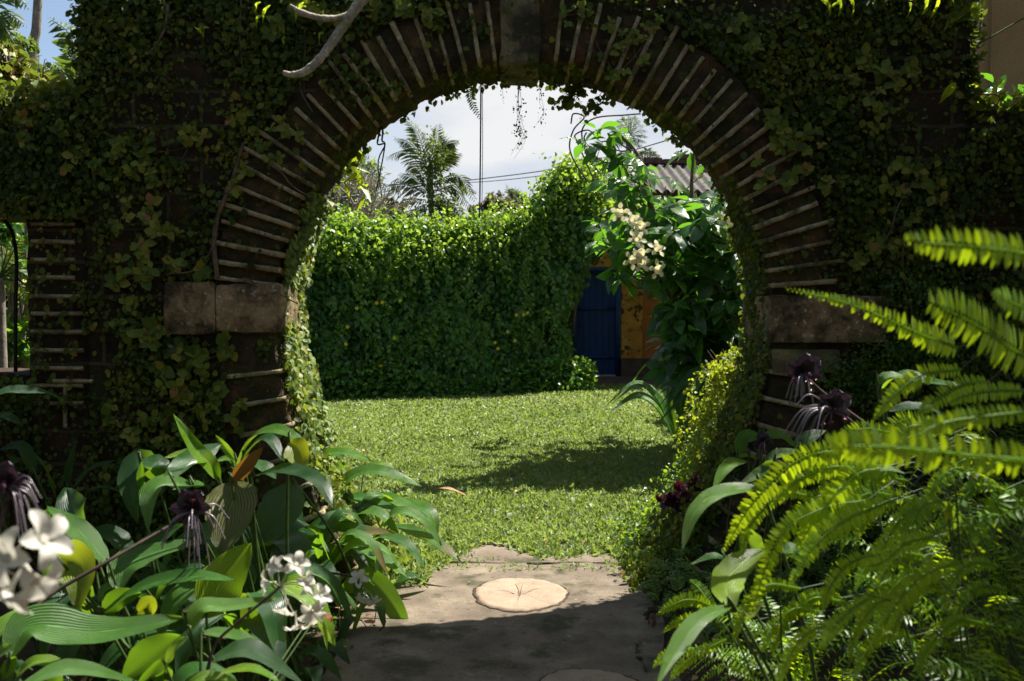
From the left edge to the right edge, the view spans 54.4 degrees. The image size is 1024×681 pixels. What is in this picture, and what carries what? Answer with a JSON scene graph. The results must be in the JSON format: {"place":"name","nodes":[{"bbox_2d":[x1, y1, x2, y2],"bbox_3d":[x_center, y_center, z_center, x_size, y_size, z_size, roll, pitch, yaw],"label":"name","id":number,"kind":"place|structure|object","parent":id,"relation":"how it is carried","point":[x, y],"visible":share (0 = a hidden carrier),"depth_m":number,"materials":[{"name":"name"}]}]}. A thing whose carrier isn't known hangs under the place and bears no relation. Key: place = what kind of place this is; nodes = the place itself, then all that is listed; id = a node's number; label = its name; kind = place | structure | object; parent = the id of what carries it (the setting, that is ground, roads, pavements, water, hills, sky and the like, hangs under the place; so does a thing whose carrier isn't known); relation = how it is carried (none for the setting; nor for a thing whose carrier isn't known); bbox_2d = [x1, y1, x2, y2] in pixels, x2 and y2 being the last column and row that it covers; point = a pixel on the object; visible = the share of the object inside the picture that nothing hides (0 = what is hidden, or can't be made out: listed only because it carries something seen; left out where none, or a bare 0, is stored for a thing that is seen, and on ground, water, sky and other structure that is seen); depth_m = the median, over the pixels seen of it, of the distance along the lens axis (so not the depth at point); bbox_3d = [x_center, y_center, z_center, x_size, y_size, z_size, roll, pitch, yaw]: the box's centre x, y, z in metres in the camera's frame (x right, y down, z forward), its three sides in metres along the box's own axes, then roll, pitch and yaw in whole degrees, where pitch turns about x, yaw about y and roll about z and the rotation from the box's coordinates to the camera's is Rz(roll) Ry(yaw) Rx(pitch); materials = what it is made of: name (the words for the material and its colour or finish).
{"place":"outdoors","nodes":[
{"label":"outdoors","id":0,"kind":"place"},
{"bbox_2d":[283,0,368,77],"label":"bare branch","id":1,"kind":"object","parent":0,"point":[346,18],"visible":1,"depth_m":4.51,"materials":[{"name":"grey plant"}]},
{"bbox_2d":[0,0,692,225],"label":"sky","id":2,"kind":"structure","parent":0,"point":[459,122],"materials":[{"name":"white"}]},
{"bbox_2d":[335,150,386,209],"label":"hanging vine","id":3,"kind":"object","parent":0,"point":[356,175],"visible":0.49,"depth_m":6.94,"materials":[{"name":"green plant"}]},
{"bbox_2d":[321,541,680,680],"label":"path","id":4,"kind":"structure","parent":0,"point":[467,638],"depth_m":4.43,"materials":[{"name":"concrete"}]},
{"bbox_2d":[472,578,569,611],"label":"cast slab","id":5,"kind":"structure","parent":4,"relation":"on","point":[517,594],"depth_m":4.95,"materials":[{"name":"concrete"}]},
{"bbox_2d":[539,668,638,680],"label":"cast slab","id":6,"kind":"structure","parent":4,"relation":"in","point":[577,674],"depth_m":3.88,"materials":[{"name":"concrete"}]},
{"bbox_2d":[321,382,713,568],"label":"lawn","id":7,"kind":"structure","parent":0,"point":[512,476],"depth_m":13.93,"materials":[{"name":"plant"}]},
{"bbox_2d":[0,237,28,367],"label":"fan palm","id":8,"kind":"object","parent":7,"relation":"on","point":[7,268],"visible":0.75,"depth_m":6.78,"materials":[{"name":"green plant"}]},
{"bbox_2d":[0,223,29,367],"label":"bush","id":9,"kind":"object","parent":7,"relation":"on","point":[23,338],"visible":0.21,"depth_m":7.50,"materials":[{"name":"green plant"}]},
{"bbox_2d":[0,0,31,47],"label":"feather palm","id":10,"kind":"object","parent":7,"relation":"on","point":[6,17],"visible":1,"depth_m":6.91,"materials":[{"name":"green plant"}]},
{"bbox_2d":[0,17,66,367],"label":"broadleaf tree","id":11,"kind":"object","parent":7,"relation":"on","point":[25,43],"visible":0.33,"depth_m":9.90,"materials":[{"name":"green plant"}]},
{"bbox_2d":[27,0,41,58],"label":"tall palm","id":12,"kind":"object","parent":7,"relation":"on","point":[35,33],"visible":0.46,"depth_m":14.77,"materials":[{"name":"grey plant"}]},
{"bbox_2d":[0,34,75,368],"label":"broadleaf tree","id":13,"kind":"object","parent":7,"relation":"on","point":[21,64],"visible":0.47,"depth_m":7.89,"materials":[{"name":"green plant"}]},
{"bbox_2d":[47,17,78,84],"bbox_3d":[-3.465,-0.707,8.009,0.521,3.756,0.354,-2,3,-42],"label":"feather palm","id":14,"kind":"object","parent":7,"relation":"on","point":[64,60],"visible":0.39,"depth_m":7.90,"materials":[{"name":"green plant"}]},
{"bbox_2d":[5,148,609,391],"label":"vine covered wall","id":15,"kind":"structure","parent":7,"relation":"on","point":[466,297],"depth_m":15.72,"materials":[{"name":"green plant"}]},
{"bbox_2d":[524,113,725,330],"bbox_3d":[1.479,-1.116,15.680,3.580,3.953,7.324,1,3,28],"label":"vine mound","id":16,"kind":"object","parent":15,"relation":"attached to","point":[578,228],"visible":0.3,"depth_m":16.47,"materials":[{"name":"green plant"}]},
{"bbox_2d":[318,354,598,400],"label":"border plants","id":17,"kind":"object","parent":7,"relation":"on","point":[572,372],"visible":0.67,"depth_m":15.42,"materials":[{"name":"green plant"}]},
{"bbox_2d":[605,365,697,442],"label":"strap plant","id":18,"kind":"object","parent":7,"relation":"on","point":[655,399],"visible":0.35,"depth_m":10.36,"materials":[{"name":"green plant"}]},
{"bbox_2d":[656,357,728,435],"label":"strap plant","id":19,"kind":"object","parent":7,"relation":"on","point":[686,375],"visible":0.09,"depth_m":8.41,"materials":[{"name":"green plant"}]},
{"bbox_2d":[663,341,745,481],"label":"lime shrub","id":20,"kind":"object","parent":7,"relation":"on","point":[717,389],"visible":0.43,"depth_m":5.84,"materials":[{"name":"green plant"}]},
{"bbox_2d":[560,92,987,403],"bbox_3d":[2.407,-0.631,9.990,4.008,3.493,3.358,0,2,0],"label":"flowering tree","id":21,"kind":"object","parent":7,"relation":"on","point":[695,319],"visible":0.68,"depth_m":8.87,"materials":[{"name":"green plant"}]},
{"bbox_2d":[970,0,1023,98],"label":"building","id":22,"kind":"structure","parent":7,"relation":"on","point":[1005,53],"depth_m":11.86,"materials":[{"name":"brown paint"}]},
{"bbox_2d":[567,154,721,376],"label":"house","id":23,"kind":"structure","parent":0,"point":[609,333],"depth_m":19.18,"materials":[{"name":"paint"}]},
{"bbox_2d":[576,272,615,374],"bbox_3d":[1.616,-0.336,19.177,0.779,2.000,0.112,0,2,0],"label":"door","id":24,"kind":"structure","parent":23,"relation":"in","point":[596,309],"depth_m":19.18,"materials":[{"name":"blue paint"}]},
{"bbox_2d":[786,353,890,444],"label":"bat flower","id":25,"kind":"object","parent":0,"point":[805,368],"visible":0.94,"depth_m":3.58,"materials":[{"name":"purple plant"}]},
{"bbox_2d":[876,370,960,680],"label":"lily plant","id":26,"kind":"object","parent":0,"point":[882,378],"visible":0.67,"depth_m":3.52,"materials":[{"name":"green plant"}]},
{"label":"ground","id":27,"kind":"structure","parent":0,"visible":0},
{"bbox_2d":[325,154,391,220],"bbox_3d":[-5.490,-2.671,29.439,5.696,6.064,3.360,1,2,18],"label":"broadleaf tree","id":28,"kind":"object","parent":27,"relation":"on","point":[354,198],"visible":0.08,"depth_m":29.29,"materials":[{"name":"green plant"}]},
{"bbox_2d":[324,163,422,221],"bbox_3d":[-3.227,-1.278,18.545,3.306,4.034,2.286,0,2,0],"label":"bare tree","id":29,"kind":"object","parent":27,"relation":"on","point":[371,185],"visible":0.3,"depth_m":18.19,"materials":[{"name":"green plant"}]},
{"bbox_2d":[384,120,476,226],"bbox_3d":[-1.790,-2.158,21.885,2.085,5.523,1.146,0,2,0],"label":"areca palm","id":30,"kind":"object","parent":27,"relation":"on","point":[438,165],"visible":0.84,"depth_m":21.79,"materials":[{"name":"green plant"}]},
{"bbox_2d":[467,190,524,216],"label":"bush","id":31,"kind":"object","parent":27,"relation":"on","point":[487,200],"visible":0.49,"depth_m":23.76,"materials":[{"name":"green plant"}]},
{"bbox_2d":[0,0,1023,597],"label":"gate wall","id":32,"kind":"structure","parent":27,"relation":"on","point":[248,314],"depth_m":4.96,"materials":[{"name":"brick"}]},
{"bbox_2d":[2,219,25,371],"bbox_3d":[-2.627,-0.228,5.195,0.264,0.829,0.020,0,2,0],"label":"window grille","id":33,"kind":"object","parent":32,"relation":"attached to","point":[13,237],"depth_m":5.19,"materials":[{"name":"black metal"}]},
{"bbox_2d":[12,92,105,175],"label":"climbing vine","id":34,"kind":"object","parent":32,"relation":"attached to","point":[93,163],"visible":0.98,"depth_m":4.90,"materials":[{"name":"green plant"}]},
{"bbox_2d":[103,124,207,272],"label":"climbing vine","id":35,"kind":"object","parent":32,"relation":"attached to","point":[151,178],"visible":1,"depth_m":4.91,"materials":[{"name":"green plant"}]},
{"bbox_2d":[104,192,212,316],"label":"climbing vine","id":36,"kind":"object","parent":32,"relation":"attached to","point":[142,253],"visible":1,"depth_m":4.93,"materials":[{"name":"green plant"}]},
{"bbox_2d":[101,380,247,449],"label":"climbing vine","id":37,"kind":"object","parent":32,"relation":"attached to","point":[214,395],"visible":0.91,"depth_m":4.96,"materials":[{"name":"green plant"}]},
{"bbox_2d":[112,317,237,404],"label":"climbing vine","id":38,"kind":"object","parent":32,"relation":"attached to","point":[196,357],"visible":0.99,"depth_m":4.94,"materials":[{"name":"green plant"}]},
{"bbox_2d":[212,143,243,277],"bbox_3d":[-1.404,-0.642,4.924,0.171,0.666,0.026,0,2,0],"label":"root","id":39,"kind":"object","parent":32,"relation":"attached to","point":[214,250],"visible":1,"depth_m":4.92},
{"bbox_2d":[225,107,304,197],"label":"climbing vine","id":40,"kind":"object","parent":32,"relation":"attached to","point":[241,117],"visible":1,"depth_m":4.91,"materials":[{"name":"green plant"}]},
{"bbox_2d":[280,189,415,583],"bbox_3d":[-0.855,0.263,5.387,0.683,2.076,0.750,0,2,0],"label":"ivy","id":41,"kind":"object","parent":32,"relation":"attached to","point":[316,425],"visible":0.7,"depth_m":5.29,"materials":[{"name":"green plant"}]},
{"bbox_2d":[260,0,445,42],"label":"climbing vine","id":42,"kind":"object","parent":32,"relation":"attached to","point":[400,7],"visible":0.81,"depth_m":4.88,"materials":[{"name":"green plant"}]},
{"bbox_2d":[0,0,1023,599],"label":"creeping fig","id":43,"kind":"object","parent":32,"relation":"attached to","point":[50,146],"visible":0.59,"depth_m":4.93,"materials":[{"name":"green plant"}]},
{"bbox_2d":[547,78,586,110],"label":"hanging vine","id":44,"kind":"object","parent":32,"relation":"hanging from","point":[567,102],"visible":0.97,"depth_m":5.29,"materials":[{"name":"green plant"}]},
{"bbox_2d":[579,87,617,123],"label":"hanging vine","id":45,"kind":"object","parent":32,"relation":"hanging from","point":[591,105],"visible":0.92,"depth_m":5.29,"materials":[{"name":"green plant"}]},
{"bbox_2d":[558,0,663,80],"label":"climbing vine","id":46,"kind":"object","parent":32,"relation":"attached to","point":[629,39],"visible":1,"depth_m":4.89,"materials":[{"name":"green plant"}]},
{"bbox_2d":[618,222,770,596],"bbox_3d":[0.937,0.336,5.299,0.766,1.922,0.654,0,2,0],"label":"ivy","id":47,"kind":"object","parent":32,"relation":"attached to","point":[719,448],"visible":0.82,"depth_m":5.23,"materials":[{"name":"green plant"}]},
{"bbox_2d":[750,106,849,196],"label":"climbing vine","id":48,"kind":"object","parent":32,"relation":"attached to","point":[778,127],"visible":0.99,"depth_m":4.90,"materials":[{"name":"green plant"}]},
{"bbox_2d":[727,11,921,134],"bbox_3d":[1.537,-1.315,4.898,0.969,0.603,0.070,0,2,0],"label":"climbing vine","id":49,"kind":"object","parent":32,"relation":"attached to","point":[909,67],"visible":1,"depth_m":4.89,"materials":[{"name":"green plant"}]},
{"bbox_2d":[793,262,983,430],"bbox_3d":[1.865,0.032,4.916,0.952,0.838,0.255,0,2,-5],"label":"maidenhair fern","id":50,"kind":"object","parent":32,"relation":"attached to","point":[868,384],"visible":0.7,"depth_m":4.91,"materials":[{"name":"plant"}]},
{"bbox_2d":[847,156,964,271],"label":"climbing vine","id":51,"kind":"object","parent":32,"relation":"attached to","point":[857,262],"visible":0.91,"depth_m":4.92,"materials":[{"name":"green plant"}]},
{"bbox_2d":[953,78,1023,110],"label":"wall top plant","id":52,"kind":"object","parent":32,"relation":"on","point":[995,97],"depth_m":4.98,"materials":[{"name":"green plant"}]},
{"bbox_2d":[0,576,1023,680],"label":"flower bed","id":53,"kind":"object","parent":27,"relation":"on","point":[26,651],"visible":0.06,"depth_m":4.20,"materials":[{"name":"soil"}]},
{"bbox_2d":[0,461,41,542],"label":"bat flower","id":54,"kind":"object","parent":53,"relation":"on","point":[12,480],"visible":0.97,"depth_m":2.39,"materials":[{"name":"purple plant"}]},
{"bbox_2d":[0,385,60,653],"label":"arching plant","id":55,"kind":"object","parent":53,"relation":"on","point":[11,417],"visible":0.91,"depth_m":4.12,"materials":[{"name":"green plant"}]},
{"bbox_2d":[0,510,73,613],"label":"white lily flower","id":56,"kind":"object","parent":53,"relation":"on","point":[50,539],"visible":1,"depth_m":1.55,"materials":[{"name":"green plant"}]},
{"bbox_2d":[0,440,118,615],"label":"strap plant","id":57,"kind":"object","parent":53,"relation":"on","point":[29,456],"visible":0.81,"depth_m":4.43,"materials":[{"name":"green plant"}]},
{"bbox_2d":[42,487,134,670],"bbox_3d":[-1.521,0.968,3.633,0.355,0.796,0.548,-1,3,-26],"label":"lily plant","id":58,"kind":"object","parent":53,"relation":"on","point":[69,505],"visible":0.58,"depth_m":3.61,"materials":[{"name":"green plant"}]},
{"bbox_2d":[0,603,181,680],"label":"lily plant","id":59,"kind":"object","parent":53,"relation":"on","point":[54,623],"visible":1,"depth_m":2.83,"materials":[{"name":"green plant"}]},
{"bbox_2d":[0,560,186,680],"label":"lily plant","id":60,"kind":"object","parent":53,"relation":"on","point":[69,650],"visible":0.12,"depth_m":3.80,"materials":[{"name":"green plant"}]},
{"bbox_2d":[9,652,207,680],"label":"undergrowth","id":61,"kind":"object","parent":53,"relation":"on","point":[171,666],"visible":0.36,"depth_m":3.42,"materials":[{"name":"green plant"}]},
{"bbox_2d":[36,489,228,603],"bbox_3d":[-1.217,0.680,3.168,0.673,0.361,0.161,-1,3,-32],"label":"bat flower","id":62,"kind":"object","parent":53,"relation":"on","point":[188,506],"visible":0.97,"depth_m":3.29,"materials":[{"name":"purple plant"}]},
{"bbox_2d":[36,539,235,680],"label":"lily plant","id":63,"kind":"object","parent":53,"relation":"on","point":[79,560],"visible":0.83,"depth_m":3.34,"materials":[{"name":"green plant"}]},
{"bbox_2d":[117,449,182,594],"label":"lily plant","id":64,"kind":"object","parent":53,"relation":"on","point":[137,467],"visible":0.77,"depth_m":3.81,"materials":[{"name":"green plant"}]},
{"bbox_2d":[146,661,235,680],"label":"lily plant","id":65,"kind":"object","parent":53,"relation":"on","point":[188,671],"visible":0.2,"depth_m":3.16,"materials":[{"name":"green plant"}]},
{"bbox_2d":[51,600,349,680],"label":"undergrowth","id":66,"kind":"object","parent":53,"relation":"on","point":[321,654],"visible":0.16,"depth_m":3.89,"materials":[{"name":"green plant"}]},
{"bbox_2d":[133,475,269,680],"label":"lily plant","id":67,"kind":"object","parent":53,"relation":"on","point":[239,510],"visible":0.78,"depth_m":3.67,"materials":[{"name":"green plant"}]},
{"bbox_2d":[90,562,352,680],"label":"lily plant","id":68,"kind":"object","parent":53,"relation":"on","point":[265,623],"visible":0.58,"depth_m":3.60,"materials":[{"name":"green plant"}]},
{"bbox_2d":[120,608,332,680],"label":"lily plant","id":69,"kind":"object","parent":53,"relation":"on","point":[151,657],"visible":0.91,"depth_m":2.94,"materials":[{"name":"green plant"}]},
{"bbox_2d":[179,543,315,680],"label":"lily plant","id":70,"kind":"object","parent":53,"relation":"on","point":[214,598],"visible":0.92,"depth_m":3.46,"materials":[{"name":"green plant"}]},
{"bbox_2d":[165,414,334,680],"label":"lily plant","id":71,"kind":"object","parent":53,"relation":"on","point":[296,454],"visible":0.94,"depth_m":3.74,"materials":[{"name":"green plant"}]},
{"bbox_2d":[160,520,340,606],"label":"lily plant","id":72,"kind":"object","parent":53,"relation":"on","point":[298,540],"visible":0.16,"depth_m":4.29,"materials":[{"name":"green plant"}]},
{"bbox_2d":[207,550,332,669],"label":"white lily flower","id":73,"kind":"object","parent":53,"relation":"on","point":[298,562],"visible":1,"depth_m":2.92,"materials":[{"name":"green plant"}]},
{"bbox_2d":[215,549,428,640],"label":"undergrowth","id":74,"kind":"object","parent":53,"relation":"on","point":[347,621],"visible":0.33,"depth_m":4.51,"materials":[{"name":"green plant"}]},
{"bbox_2d":[253,509,403,576],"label":"lily plant","id":75,"kind":"object","parent":53,"relation":"on","point":[332,519],"visible":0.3,"depth_m":4.80,"materials":[{"name":"green plant"}]},
{"bbox_2d":[251,475,408,618],"bbox_3d":[-0.849,0.971,4.553,0.793,0.874,1.023,-1,3,-22],"label":"lily plant","id":76,"kind":"object","parent":53,"relation":"on","point":[270,516],"visible":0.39,"depth_m":4.64,"materials":[{"name":"green plant"}]},
{"bbox_2d":[287,569,381,635],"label":"white lily flower","id":77,"kind":"object","parent":53,"relation":"on","point":[359,577],"visible":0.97,"depth_m":4.24,"materials":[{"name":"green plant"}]},
{"bbox_2d":[323,447,462,563],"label":"lily plant","id":78,"kind":"object","parent":53,"relation":"on","point":[379,505],"visible":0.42,"depth_m":5.38,"materials":[{"name":"green plant"}]},
{"bbox_2d":[351,492,441,568],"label":"lily plant","id":79,"kind":"object","parent":53,"relation":"on","point":[407,543],"visible":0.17,"depth_m":5.22,"materials":[{"name":"green plant"}]},
{"bbox_2d":[386,538,625,586],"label":"grass tufts","id":80,"kind":"object","parent":53,"relation":"on","point":[419,571],"visible":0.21,"depth_m":5.48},
{"bbox_2d":[598,393,738,586],"bbox_3d":[0.921,0.814,5.790,0.803,0.959,1.353,0,2,0],"label":"foliage mound","id":81,"kind":"object","parent":53,"relation":"on","point":[652,502],"visible":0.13,"depth_m":6.12,"materials":[{"name":"plant"}]},
{"bbox_2d":[653,579,777,680],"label":"sword fern","id":82,"kind":"object","parent":53,"relation":"on","point":[677,622],"visible":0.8,"depth_m":3.56,"materials":[{"name":"plant"}]},
{"bbox_2d":[658,474,817,680],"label":"lily plant","id":83,"kind":"object","parent":53,"relation":"on","point":[731,572],"visible":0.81,"depth_m":2.92,"materials":[{"name":"green plant"}]},
{"bbox_2d":[713,427,826,646],"bbox_3d":[1.071,0.852,4.099,0.416,0.988,0.493,1,2,20],"label":"lily plant","id":84,"kind":"object","parent":53,"relation":"on","point":[744,438],"visible":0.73,"depth_m":4.10,"materials":[{"name":"green plant"}]},
{"bbox_2d":[615,509,945,665],"bbox_3d":[1.222,1.073,4.817,1.373,0.410,2.261,0,2,0],"label":"fine fern cover","id":85,"kind":"object","parent":53,"relation":"on","point":[673,577],"visible":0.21,"depth_m":4.58,"materials":[{"name":"plant"}]},
{"bbox_2d":[654,593,930,680],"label":"sword fern","id":86,"kind":"object","parent":53,"relation":"on","point":[753,626],"visible":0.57,"depth_m":3.38,"materials":[{"name":"plant"}]},
{"bbox_2d":[781,388,870,447],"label":"bat flower","id":87,"kind":"object","parent":53,"relation":"on","point":[837,401],"visible":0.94,"depth_m":3.29,"materials":[{"name":"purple plant"}]},
{"bbox_2d":[722,436,1023,680],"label":"sword fern","id":88,"kind":"object","parent":53,"relation":"on","point":[815,519],"visible":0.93,"depth_m":2.68,"materials":[{"name":"plant"}]},
{"bbox_2d":[732,529,1021,680],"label":"sword fern","id":89,"kind":"object","parent":53,"relation":"on","point":[793,611],"visible":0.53,"depth_m":2.98,"materials":[{"name":"plant"}]},
{"bbox_2d":[740,456,1020,680],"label":"sword fern","id":90,"kind":"object","parent":53,"relation":"on","point":[808,495],"visible":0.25,"depth_m":3.16,"materials":[{"name":"plant"}]},
{"bbox_2d":[775,474,1023,680],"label":"sword fern","id":91,"kind":"object","parent":53,"relation":"on","point":[914,516],"visible":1,"depth_m":2.37,"materials":[{"name":"plant"}]},
{"bbox_2d":[782,502,1023,680],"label":"sword fern","id":92,"kind":"object","parent":53,"relation":"on","point":[936,650],"visible":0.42,"depth_m":3.25,"materials":[{"name":"plant"}]},
{"bbox_2d":[785,287,1023,420],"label":"sword fern","id":93,"kind":"object","parent":53,"relation":"on","point":[935,346],"visible":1,"depth_m":2.44,"materials":[{"name":"plant"}]},
{"bbox_2d":[869,464,972,680],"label":"lily plant","id":94,"kind":"object","parent":53,"relation":"on","point":[950,515],"visible":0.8,"depth_m":2.72,"materials":[{"name":"green plant"}]},
{"bbox_2d":[819,410,1023,569],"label":"sword fern","id":95,"kind":"object","parent":53,"relation":"on","point":[884,477],"visible":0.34,"depth_m":3.23,"materials":[{"name":"plant"}]},
{"bbox_2d":[826,403,1023,477],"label":"sword fern","id":96,"kind":"object","parent":53,"relation":"on","point":[890,455],"visible":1,"depth_m":1.67,"materials":[{"name":"plant"}]},
{"bbox_2d":[846,431,1023,672],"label":"sword fern","id":97,"kind":"object","parent":53,"relation":"on","point":[974,509],"visible":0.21,"depth_m":3.90,"materials":[{"name":"plant"}]},
{"bbox_2d":[847,554,1023,680],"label":"sword fern","id":98,"kind":"object","parent":53,"relation":"on","point":[949,625],"visible":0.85,"depth_m":2.57,"materials":[{"name":"plant"}]},
{"bbox_2d":[847,470,1023,680],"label":"sword fern","id":99,"kind":"object","parent":53,"relation":"on","point":[1012,497],"visible":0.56,"depth_m":2.81,"materials":[{"name":"plant"}]},
{"bbox_2d":[853,450,1023,581],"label":"sword fern","id":100,"kind":"object","parent":53,"relation":"on","point":[966,493],"visible":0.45,"depth_m":3.04,"materials":[{"name":"plant"}]},
{"bbox_2d":[862,396,1023,616],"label":"sword fern","id":101,"kind":"object","parent":53,"relation":"on","point":[1016,496],"visible":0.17,"depth_m":4.60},
{"bbox_2d":[870,595,1023,680],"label":"sword fern","id":102,"kind":"object","parent":53,"relation":"on","point":[985,653],"visible":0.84,"depth_m":2.65,"materials":[{"name":"plant"}]},
{"bbox_2d":[904,225,1023,378],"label":"sword fern","id":103,"kind":"object","parent":53,"relation":"on","point":[1000,241],"visible":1,"depth_m":1.92,"materials":[{"name":"plant"}]},
{"bbox_2d":[609,115,647,157],"bbox_3d":[3.726,-3.499,31.887,1.356,7.382,1.111,0,2,0],"label":"fan palm","id":104,"kind":"object","parent":27,"relation":"on","point":[632,133],"visible":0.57,"depth_m":31.64,"materials":[{"name":"green plant"}]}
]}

